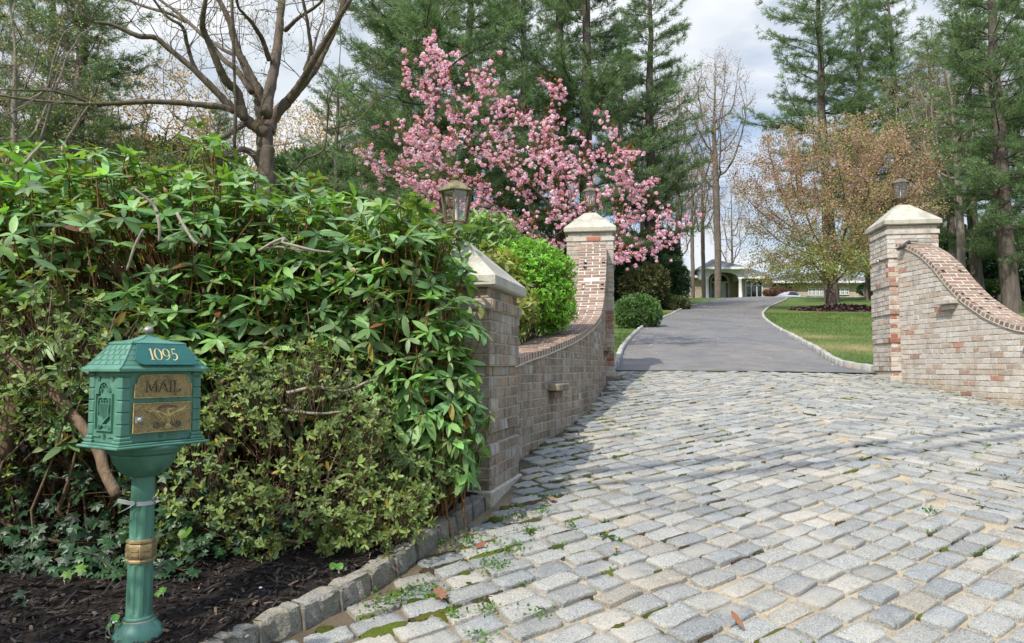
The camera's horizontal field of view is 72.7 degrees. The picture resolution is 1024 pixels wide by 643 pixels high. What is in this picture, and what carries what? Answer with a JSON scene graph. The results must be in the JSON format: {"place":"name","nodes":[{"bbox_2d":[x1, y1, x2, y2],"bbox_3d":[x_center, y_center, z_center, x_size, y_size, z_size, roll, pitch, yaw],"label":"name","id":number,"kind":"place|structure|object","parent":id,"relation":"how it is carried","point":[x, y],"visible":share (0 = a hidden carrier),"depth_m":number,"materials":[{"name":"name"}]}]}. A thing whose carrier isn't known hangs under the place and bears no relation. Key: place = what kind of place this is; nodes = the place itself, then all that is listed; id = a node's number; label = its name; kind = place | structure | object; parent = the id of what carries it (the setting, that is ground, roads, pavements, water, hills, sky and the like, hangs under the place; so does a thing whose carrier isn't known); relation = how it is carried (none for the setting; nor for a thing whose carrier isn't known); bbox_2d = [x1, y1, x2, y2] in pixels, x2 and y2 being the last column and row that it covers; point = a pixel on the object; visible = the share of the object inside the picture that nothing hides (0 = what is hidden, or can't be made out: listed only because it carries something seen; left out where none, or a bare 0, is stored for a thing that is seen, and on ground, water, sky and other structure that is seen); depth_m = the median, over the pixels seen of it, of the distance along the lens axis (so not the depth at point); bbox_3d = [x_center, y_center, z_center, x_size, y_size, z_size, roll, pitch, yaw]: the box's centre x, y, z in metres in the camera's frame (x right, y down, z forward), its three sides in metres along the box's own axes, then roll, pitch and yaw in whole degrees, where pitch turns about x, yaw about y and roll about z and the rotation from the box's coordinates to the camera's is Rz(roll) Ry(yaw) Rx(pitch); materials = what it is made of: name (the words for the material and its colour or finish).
{"place":"outdoors","nodes":[
{"label":"outdoors","id":0,"kind":"place"},
{"bbox_2d":[0,0,1023,278],"label":"sky","id":1,"kind":"structure","parent":0,"point":[717,24],"materials":[{"name":"white"}]},
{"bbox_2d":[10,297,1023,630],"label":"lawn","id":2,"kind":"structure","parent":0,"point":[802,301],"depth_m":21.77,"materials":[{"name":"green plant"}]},
{"bbox_2d":[0,0,100,194],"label":"pine tree","id":3,"kind":"object","parent":2,"relation":"on","point":[4,41],"visible":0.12,"depth_m":42.44,"materials":[{"name":"green plant"}]},
{"bbox_2d":[0,0,121,278],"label":"pine tree","id":4,"kind":"object","parent":2,"relation":"on","point":[40,32],"visible":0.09,"depth_m":36.65,"materials":[{"name":"green plant"}]},
{"bbox_2d":[0,14,125,274],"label":"bare tree","id":5,"kind":"object","parent":2,"relation":"on","point":[4,104],"visible":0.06,"depth_m":40.22,"materials":[{"name":"brown plant"}]},
{"bbox_2d":[0,0,135,314],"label":"bare tree","id":6,"kind":"object","parent":2,"relation":"on","point":[13,137],"visible":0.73,"depth_m":30.72,"materials":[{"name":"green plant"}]},
{"bbox_2d":[0,0,167,300],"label":"pine tree","id":7,"kind":"object","parent":2,"relation":"on","point":[113,71],"visible":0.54,"depth_m":33.86,"materials":[{"name":"green plant"}]},
{"bbox_2d":[64,93,169,296],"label":"budding tree","id":8,"kind":"object","parent":2,"relation":"on","point":[122,131],"visible":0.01,"depth_m":66.75,"materials":[{"name":"beige plant"}]},
{"bbox_2d":[58,50,233,237],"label":"budding tree","id":9,"kind":"object","parent":2,"relation":"on","point":[128,115],"visible":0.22,"depth_m":44.29,"materials":[{"name":"beige plant"}]},
{"bbox_2d":[107,131,215,262],"bbox_3d":[-17.164,-4.659,34.364,6.487,9.514,5.926,0,-4,0],"label":"budding tree","id":10,"kind":"object","parent":2,"relation":"on","point":[180,157],"visible":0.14,"depth_m":34.54,"materials":[{"name":"beige plant"}]},
{"bbox_2d":[97,132,244,206],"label":"evergreen thicket","id":11,"kind":"object","parent":2,"relation":"on","point":[159,140],"visible":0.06,"depth_m":47.31,"materials":[{"name":"green plant"}]},
{"bbox_2d":[0,0,406,321],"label":"bare tree","id":12,"kind":"object","parent":2,"relation":"on","point":[263,126],"visible":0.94,"depth_m":12.49,"materials":[{"name":"brown plant"}]},
{"bbox_2d":[183,109,245,251],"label":"pine tree","id":13,"kind":"object","parent":2,"relation":"on","point":[215,112],"visible":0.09,"depth_m":46.82,"materials":[{"name":"green plant"}]},
{"bbox_2d":[177,71,297,180],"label":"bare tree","id":14,"kind":"object","parent":2,"relation":"on","point":[243,135],"visible":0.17,"depth_m":70.13,"materials":[{"name":"brown plant"}]},
{"bbox_2d":[0,349,477,642],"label":"mulch bed","id":15,"kind":"object","parent":2,"relation":"on","point":[33,635],"visible":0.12,"depth_m":2.83,"materials":[{"name":"soil"}]},
{"bbox_2d":[12,589,27,606],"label":"ivy plant","id":16,"kind":"object","parent":15,"relation":"on","point":[19,593],"visible":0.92,"depth_m":2.70,"materials":[{"name":"green plant"}]},
{"bbox_2d":[60,562,88,583],"bbox_3d":[-1.807,1.043,2.872,0.126,0.091,0.048,-1,-4,17],"label":"seedling","id":17,"kind":"object","parent":15,"relation":"on","point":[80,569],"visible":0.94,"depth_m":2.87,"materials":[{"name":"green plant"}]},
{"bbox_2d":[0,265,154,552],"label":"azalea","id":18,"kind":"object","parent":15,"relation":"on","point":[64,352],"visible":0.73,"depth_m":3.13,"materials":[{"name":"green plant"}]},
{"bbox_2d":[105,614,119,637],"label":"seedling","id":19,"kind":"object","parent":15,"relation":"on","point":[114,617],"visible":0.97,"depth_m":2.47,"materials":[{"name":"green plant"}]},
{"bbox_2d":[0,335,278,503],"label":"old shrub","id":20,"kind":"object","parent":15,"relation":"on","point":[80,424],"visible":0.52,"depth_m":3.15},
{"bbox_2d":[76,326,209,642],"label":"mailbox","id":21,"kind":"object","parent":15,"relation":"on","point":[144,410],"visible":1,"depth_m":2.49,"materials":[{"name":"green paint"}]},
{"bbox_2d":[132,401,190,433],"bbox_3d":[-1.257,0.344,2.507,0.019,0.105,0.217,-2,-4,32],"label":"door","id":22,"kind":"structure","parent":21,"relation":"in","point":[160,416],"depth_m":2.50,"materials":[{"name":"gold metal"}]},
{"bbox_2d":[0,116,311,528],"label":"rhododendron","id":23,"kind":"object","parent":15,"relation":"on","point":[86,223],"visible":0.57,"depth_m":3.67,"materials":[{"name":"green plant"}]},
{"bbox_2d":[169,526,193,562],"bbox_3d":[-1.472,0.995,3.096,0.115,0.172,0.090,0,-4,0],"label":"seedling","id":24,"kind":"object","parent":15,"relation":"on","point":[182,533],"visible":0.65,"depth_m":3.09,"materials":[{"name":"green plant"}]},
{"bbox_2d":[23,141,453,507],"bbox_3d":[-1.417,0.097,4.464,2.166,2.214,2.151,0,-4,0],"label":"rhododendron","id":25,"kind":"object","parent":15,"relation":"on","point":[289,294],"visible":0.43,"depth_m":3.75,"materials":[{"name":"green plant"}]},
{"bbox_2d":[0,411,492,584],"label":"ivy","id":26,"kind":"object","parent":15,"relation":"on","point":[111,540],"visible":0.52,"depth_m":3.11,"materials":[{"name":"green plant"}]},
{"bbox_2d":[117,318,446,562],"bbox_3d":[-1.094,0.590,3.500,1.566,1.212,0.828,1,-4,-11],"label":"azalea","id":27,"kind":"object","parent":15,"relation":"on","point":[357,525],"visible":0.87,"depth_m":3.31,"materials":[{"name":"green plant"}]},
{"bbox_2d":[329,562,343,572],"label":"seedling","id":28,"kind":"object","parent":15,"relation":"on","point":[339,566],"visible":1,"depth_m":3.07,"materials":[{"name":"green plant"}]},
{"bbox_2d":[301,192,498,537],"bbox_3d":[-0.669,0.361,4.287,1.202,2.410,1.651,0,-4,0],"label":"rhododendron","id":29,"kind":"object","parent":15,"relation":"on","point":[454,405],"visible":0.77,"depth_m":3.74,"materials":[{"name":"green plant"}]},
{"bbox_2d":[244,91,370,185],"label":"budding tree","id":30,"kind":"object","parent":2,"relation":"on","point":[292,131],"visible":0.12,"depth_m":61.02,"materials":[{"name":"beige plant"}]},
{"bbox_2d":[253,144,378,237],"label":"evergreen thicket","id":31,"kind":"object","parent":2,"relation":"on","point":[281,162],"visible":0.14,"depth_m":42.06,"materials":[{"name":"green plant"}]},
{"bbox_2d":[276,62,383,239],"bbox_3d":[-9.832,-7.501,38.588,6.827,14.677,6.352,-2,-4,22],"label":"pine tree","id":32,"kind":"object","parent":2,"relation":"on","point":[337,132],"visible":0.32,"depth_m":38.52,"materials":[{"name":"green plant"}]},
{"bbox_2d":[202,495,486,642],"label":"stone kerb","id":33,"kind":"structure","parent":2,"relation":"on","point":[289,619],"depth_m":2.93,"materials":[{"name":"rough granite"}]},
{"bbox_2d":[316,85,416,205],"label":"budding tree","id":34,"kind":"object","parent":2,"relation":"on","point":[320,131],"visible":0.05,"depth_m":47.77,"materials":[{"name":"green plant"}]},
{"bbox_2d":[323,0,494,217],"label":"pine tree","id":35,"kind":"object","parent":2,"relation":"on","point":[369,177],"visible":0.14,"depth_m":36.05,"materials":[{"name":"green plant"}]},
{"bbox_2d":[350,151,473,222],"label":"evergreen thicket","id":36,"kind":"object","parent":2,"relation":"on","point":[387,155],"visible":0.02,"depth_m":44.53,"materials":[{"name":"green plant"}]},
{"bbox_2d":[322,0,541,236],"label":"pine tree","id":37,"kind":"object","parent":2,"relation":"on","point":[429,12],"visible":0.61,"depth_m":29.31,"materials":[{"name":"green plant"}]},
{"bbox_2d":[440,0,535,238],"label":"pine tree","id":38,"kind":"object","parent":2,"relation":"on","point":[494,20],"visible":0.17,"depth_m":42.56,"materials":[{"name":"green plant"}]},
{"bbox_2d":[434,200,546,252],"bbox_3d":[-0.548,-0.469,7.655,2.127,1.662,1.059,2,-4,-24],"label":"laurel","id":39,"kind":"object","parent":2,"relation":"on","point":[493,229],"visible":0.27,"depth_m":7.50,"materials":[{"name":"green plant"}]},
{"bbox_2d":[443,0,555,215],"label":"pine tree","id":40,"kind":"object","parent":2,"relation":"on","point":[513,87],"visible":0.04,"depth_m":52.10,"materials":[{"name":"green plant"}]},
{"bbox_2d":[475,240,540,340],"bbox_3d":[-0.165,-0.172,6.474,0.862,1.189,0.687,0,-4,0],"label":"aucuba","id":41,"kind":"object","parent":2,"relation":"on","point":[528,302],"visible":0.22,"depth_m":6.39,"materials":[{"name":"green plant"}]},
{"bbox_2d":[449,0,603,247],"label":"pine tree","id":42,"kind":"object","parent":2,"relation":"on","point":[502,47],"visible":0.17,"depth_m":47.15,"materials":[{"name":"green plant"}]},
{"bbox_2d":[353,29,701,270],"bbox_3d":[0.354,-2.755,15.221,7.249,7.032,4.915,0,-4,0],"label":"cherry tree","id":43,"kind":"object","parent":2,"relation":"on","point":[450,141],"visible":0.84,"depth_m":14.62,"materials":[{"name":"pink plant"}]},
{"bbox_2d":[489,235,578,342],"bbox_3d":[0.201,-0.032,7.120,1.008,1.734,1.125,0,-4,0],"label":"deciduous shrub","id":44,"kind":"object","parent":2,"relation":"on","point":[555,291],"visible":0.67,"depth_m":6.99,"materials":[{"name":"green plant"}]},
{"bbox_2d":[478,206,616,284],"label":"evergreen thicket","id":45,"kind":"object","parent":2,"relation":"on","point":[540,229],"visible":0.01,"depth_m":46.44,"materials":[{"name":"green plant"}]},
{"bbox_2d":[514,133,602,241],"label":"budding tree","id":46,"kind":"object","parent":2,"relation":"on","point":[570,195],"visible":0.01,"depth_m":70.24,"materials":[{"name":"green plant"}]},
{"bbox_2d":[486,0,640,273],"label":"pine tree","id":47,"kind":"object","parent":2,"relation":"on","point":[532,85],"visible":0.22,"depth_m":41.03,"materials":[{"name":"green plant"}]},
{"bbox_2d":[564,213,615,376],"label":"brick pier","id":48,"kind":"structure","parent":2,"relation":"on","point":[590,228],"depth_m":10.61,"materials":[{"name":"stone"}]},
{"bbox_2d":[582,185,597,212],"bbox_3d":[1.240,-1.935,11.031,0.260,0.474,0.265,0,-4,0],"label":"pier lantern","id":49,"kind":"object","parent":48,"relation":"on","point":[590,190],"visible":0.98,"depth_m":10.98,"materials":[{"name":"brown metal"}]},
{"bbox_2d":[500,0,684,250],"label":"pine tree","id":50,"kind":"object","parent":2,"relation":"on","point":[590,90],"visible":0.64,"depth_m":37.63,"materials":[{"name":"green plant"}]},
{"bbox_2d":[592,16,660,301],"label":"pine tree","id":51,"kind":"object","parent":2,"relation":"on","point":[604,137],"visible":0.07,"depth_m":61.47,"materials":[{"name":"green plant"}]},
{"bbox_2d":[614,293,663,328],"bbox_3d":[4.060,-0.304,22.559,1.659,1.259,1.651,0,-4,0],"label":"clipped shrub","id":52,"kind":"object","parent":2,"relation":"on","point":[650,306],"visible":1,"depth_m":22.13,"materials":[{"name":"green plant"}]},
{"bbox_2d":[616,261,671,300],"bbox_3d":[8.434,-1.998,41.631,2.788,2.832,7.948,-2,-4,25],"label":"conifer shrub","id":53,"kind":"object","parent":2,"relation":"on","point":[642,279],"visible":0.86,"depth_m":39.03,"materials":[{"name":"green plant"}]},
{"bbox_2d":[592,89,702,233],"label":"bare tree","id":54,"kind":"object","parent":2,"relation":"on","point":[641,226],"visible":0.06,"depth_m":66.42,"materials":[{"name":"brown plant"}]},
{"bbox_2d":[614,227,692,300],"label":"conifer shrub","id":55,"kind":"object","parent":2,"relation":"on","point":[680,277],"visible":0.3,"depth_m":43.64,"materials":[{"name":"green plant"}]},
{"bbox_2d":[593,0,715,275],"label":"pine tree","id":56,"kind":"object","parent":2,"relation":"on","point":[650,159],"visible":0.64,"depth_m":44.39,"materials":[{"name":"green plant"}]},
{"bbox_2d":[664,295,691,309],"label":"shrub","id":57,"kind":"object","parent":2,"relation":"on","point":[674,302],"visible":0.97,"depth_m":39.69,"materials":[{"name":"green plant"}]},
{"bbox_2d":[621,61,738,285],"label":"bare tree","id":58,"kind":"object","parent":2,"relation":"on","point":[676,219],"visible":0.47,"depth_m":55.37,"materials":[{"name":"brown plant"}]},
{"bbox_2d":[660,148,712,255],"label":"bare tree","id":59,"kind":"object","parent":2,"relation":"on","point":[663,225],"visible":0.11,"depth_m":112.64,"materials":[{"name":"brown plant"}]},
{"bbox_2d":[672,156,717,297],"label":"bare tree","id":60,"kind":"object","parent":2,"relation":"on","point":[691,236],"visible":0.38,"depth_m":92.63,"materials":[{"name":"brown plant"}]},
{"bbox_2d":[679,149,728,297],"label":"bare tree","id":61,"kind":"object","parent":2,"relation":"on","point":[703,276],"visible":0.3,"depth_m":96.67,"materials":[{"name":"brown plant"}]},
{"bbox_2d":[676,44,765,297],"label":"bare tree","id":62,"kind":"object","parent":2,"relation":"on","point":[717,242],"visible":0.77,"depth_m":93.84,"materials":[{"name":"grey plant"}]},
{"bbox_2d":[700,181,761,264],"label":"bare tree","id":63,"kind":"object","parent":2,"relation":"on","point":[732,230],"visible":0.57,"depth_m":118.91,"materials":[{"name":"brown plant"}]},
{"bbox_2d":[613,312,874,363],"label":"grass","id":64,"kind":"structure","parent":2,"relation":"on","point":[812,315],"depth_m":23.52,"materials":[{"name":"green plant"}]},
{"bbox_2d":[686,259,864,297],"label":"house","id":65,"kind":"structure","parent":2,"relation":"on","point":[733,284],"depth_m":101.40,"materials":[{"name":"white paint"}]},
{"bbox_2d":[745,280,762,296],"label":"window","id":66,"kind":"structure","parent":65,"relation":"in","point":[753,291],"depth_m":100.66,"materials":[{"name":"grey glass"}]},
{"bbox_2d":[762,285,797,296],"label":"japanese maple","id":67,"kind":"object","parent":2,"relation":"on","point":[773,292],"visible":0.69,"depth_m":96.94,"materials":[{"name":"brown plant"}]},
{"bbox_2d":[774,291,803,296],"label":"parked car","id":68,"kind":"object","parent":2,"relation":"on","point":[789,294],"visible":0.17,"depth_m":94.89,"materials":[{"name":"paint"}]},
{"bbox_2d":[726,0,928,301],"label":"pine tree","id":69,"kind":"object","parent":2,"relation":"on","point":[822,81],"visible":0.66,"depth_m":58.55,"materials":[{"name":"green plant"}]},
{"bbox_2d":[789,303,871,311],"bbox_3d":[18.881,-0.702,39.458,6.325,0.848,4.960,0,-4,0],"label":"mulch bed","id":70,"kind":"object","parent":2,"relation":"on","point":[840,307],"visible":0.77,"depth_m":38.49,"materials":[{"name":"brown soil"}]},
{"bbox_2d":[726,101,960,305],"bbox_3d":[18.669,-6.205,40.603,11.965,11.559,10.587,0,-4,0],"label":"copper tree","id":71,"kind":"object","parent":2,"relation":"on","point":[830,273],"visible":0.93,"depth_m":39.24,"materials":[{"name":"orange plant"}]},
{"bbox_2d":[836,208,882,299],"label":"dogwood","id":72,"kind":"object","parent":2,"relation":"on","point":[866,278],"visible":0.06,"depth_m":62.22,"materials":[{"name":"brown plant"}]},
{"bbox_2d":[855,282,865,296],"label":"clipped shrub","id":73,"kind":"object","parent":2,"relation":"on","point":[860,289],"visible":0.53,"depth_m":96.20,"materials":[{"name":"green plant"}]},
{"bbox_2d":[797,0,939,299],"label":"pine tree","id":74,"kind":"object","parent":2,"relation":"on","point":[860,71],"visible":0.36,"depth_m":64.81,"materials":[{"name":"green plant"}]},
{"bbox_2d":[843,0,965,255],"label":"pine tree","id":75,"kind":"object","parent":2,"relation":"on","point":[893,45],"visible":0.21,"depth_m":67.11,"materials":[{"name":"green plant"}]},
{"bbox_2d":[878,99,965,244],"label":"bare tree","id":76,"kind":"object","parent":2,"relation":"on","point":[934,212],"visible":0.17,"depth_m":60.64,"materials":[{"name":"brown plant"}]},
{"bbox_2d":[904,27,967,230],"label":"pine tree","id":77,"kind":"object","parent":2,"relation":"on","point":[928,69],"visible":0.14,"depth_m":74.95,"materials":[{"name":"green plant"}]},
{"bbox_2d":[890,28,987,257],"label":"bare tree","id":78,"kind":"object","parent":2,"relation":"on","point":[950,225],"visible":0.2,"depth_m":61.08,"materials":[{"name":"brown plant"}]},
{"bbox_2d":[871,14,1019,268],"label":"bare tree","id":79,"kind":"object","parent":2,"relation":"on","point":[960,238],"visible":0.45,"depth_m":48.73,"materials":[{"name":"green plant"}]},
{"bbox_2d":[903,0,1023,312],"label":"pine tree","id":80,"kind":"object","parent":2,"relation":"on","point":[1001,218],"visible":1,"depth_m":36.67,"materials":[{"name":"green plant"}]},
{"bbox_2d":[908,23,1023,300],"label":"bare tree","id":81,"kind":"object","parent":2,"relation":"on","point":[997,297],"visible":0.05,"depth_m":62.74,"materials":[{"name":"brown plant"}]},
{"bbox_2d":[909,0,1023,289],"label":"pine tree","id":82,"kind":"object","parent":2,"relation":"on","point":[975,265],"visible":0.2,"depth_m":52.19,"materials":[{"name":"green plant"}]},
{"bbox_2d":[938,224,1022,296],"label":"evergreen thicket","id":83,"kind":"object","parent":2,"relation":"on","point":[986,265],"visible":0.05,"depth_m":62.19,"materials":[{"name":"green plant"}]},
{"bbox_2d":[938,0,1023,252],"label":"pine tree","id":84,"kind":"object","parent":2,"relation":"on","point":[1013,126],"visible":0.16,"depth_m":43.46,"materials":[{"name":"green plant"}]},
{"bbox_2d":[959,20,1023,213],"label":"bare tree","id":85,"kind":"object","parent":2,"relation":"on","point":[1005,99],"depth_m":56.47,"materials":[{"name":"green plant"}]},
{"bbox_2d":[984,278,1000,296],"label":"clipped shrub","id":86,"kind":"object","parent":2,"relation":"on","point":[992,286],"visible":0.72,"depth_m":59.78,"materials":[{"name":"green plant"}]},
{"bbox_2d":[966,231,1023,300],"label":"evergreen thicket","id":87,"kind":"object","parent":2,"relation":"on","point":[1021,279],"visible":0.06,"depth_m":62.41,"materials":[{"name":"green plant"}]},
{"bbox_2d":[282,371,1023,642],"bbox_3d":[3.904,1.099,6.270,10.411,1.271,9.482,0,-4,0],"label":"cobblestone paving","id":88,"kind":"structure","parent":0,"point":[828,564],"depth_m":3.86,"materials":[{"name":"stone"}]},
{"bbox_2d":[433,585,447,598],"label":"fallen leaf","id":89,"kind":"object","parent":88,"relation":"on","point":[439,591],"visible":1,"depth_m":2.95,"materials":[{"name":"orange plant"}]},
{"bbox_2d":[431,241,525,509],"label":"brick pier","id":90,"kind":"structure","parent":88,"relation":"on","point":[498,292],"depth_m":4.47,"materials":[{"name":"brick"}]},
{"bbox_2d":[438,175,473,239],"bbox_3d":[-0.388,-0.781,4.822,0.245,0.474,0.271,0,-4,0],"label":"pier lantern","id":91,"kind":"object","parent":90,"relation":"on","point":[455,187],"visible":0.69,"depth_m":4.78,"materials":[{"name":"brown metal"}]},
{"bbox_2d":[515,244,612,460],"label":"garden wall","id":92,"kind":"structure","parent":88,"relation":"on","point":[562,378],"depth_m":6.79,"materials":[{"name":"brick"}]},
{"bbox_2d":[270,371,1023,642],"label":"moss","id":93,"kind":"object","parent":88,"relation":"on","point":[375,632],"visible":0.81,"depth_m":3.96,"materials":[{"name":"green plant"}]},
{"bbox_2d":[346,370,1023,642],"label":"weeds","id":94,"kind":"object","parent":88,"relation":"on","point":[426,595],"visible":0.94,"depth_m":3.45,"materials":[{"name":"green plant"}]},
{"bbox_2d":[865,205,941,381],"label":"brick pier","id":95,"kind":"structure","parent":88,"relation":"on","point":[889,230],"depth_m":10.27,"materials":[{"name":"brick"}]},
{"bbox_2d":[891,176,909,204],"bbox_3d":[5.930,-1.992,10.624,0.269,0.474,0.253,0,-4,0],"label":"pier lantern","id":96,"kind":"object","parent":95,"relation":"on","point":[899,182],"visible":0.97,"depth_m":10.59,"materials":[{"name":"brown metal"}]},
{"bbox_2d":[895,243,1023,405],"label":"garden wall","id":97,"kind":"structure","parent":88,"relation":"on","point":[961,330],"depth_m":9.12,"materials":[{"name":"brick"}]},
{"bbox_2d":[897,239,932,249],"bbox_3d":[5.854,-1.118,10.092,0.549,0.160,0.128,1,-4,-8],"label":"floodlight","id":98,"kind":"object","parent":97,"relation":"attached to","point":[909,241],"visible":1,"depth_m":10.09,"materials":[{"name":"grey metal"}]},
{"bbox_2d":[615,297,872,372],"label":"asphalt driveway","id":99,"kind":"structure","parent":0,"point":[711,348],"depth_m":15.49,"materials":[{"name":"grey asphalt"}]},
{"bbox_2d":[614,296,765,368],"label":"driveway kerb","id":100,"kind":"structure","parent":99,"relation":"on","point":[621,348],"depth_m":16.15,"materials":[{"name":"stone"}]},
{"bbox_2d":[761,296,875,374],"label":"driveway kerb","id":101,"kind":"structure","parent":99,"relation":"on","point":[825,354],"depth_m":13.37,"materials":[{"name":"stone"}]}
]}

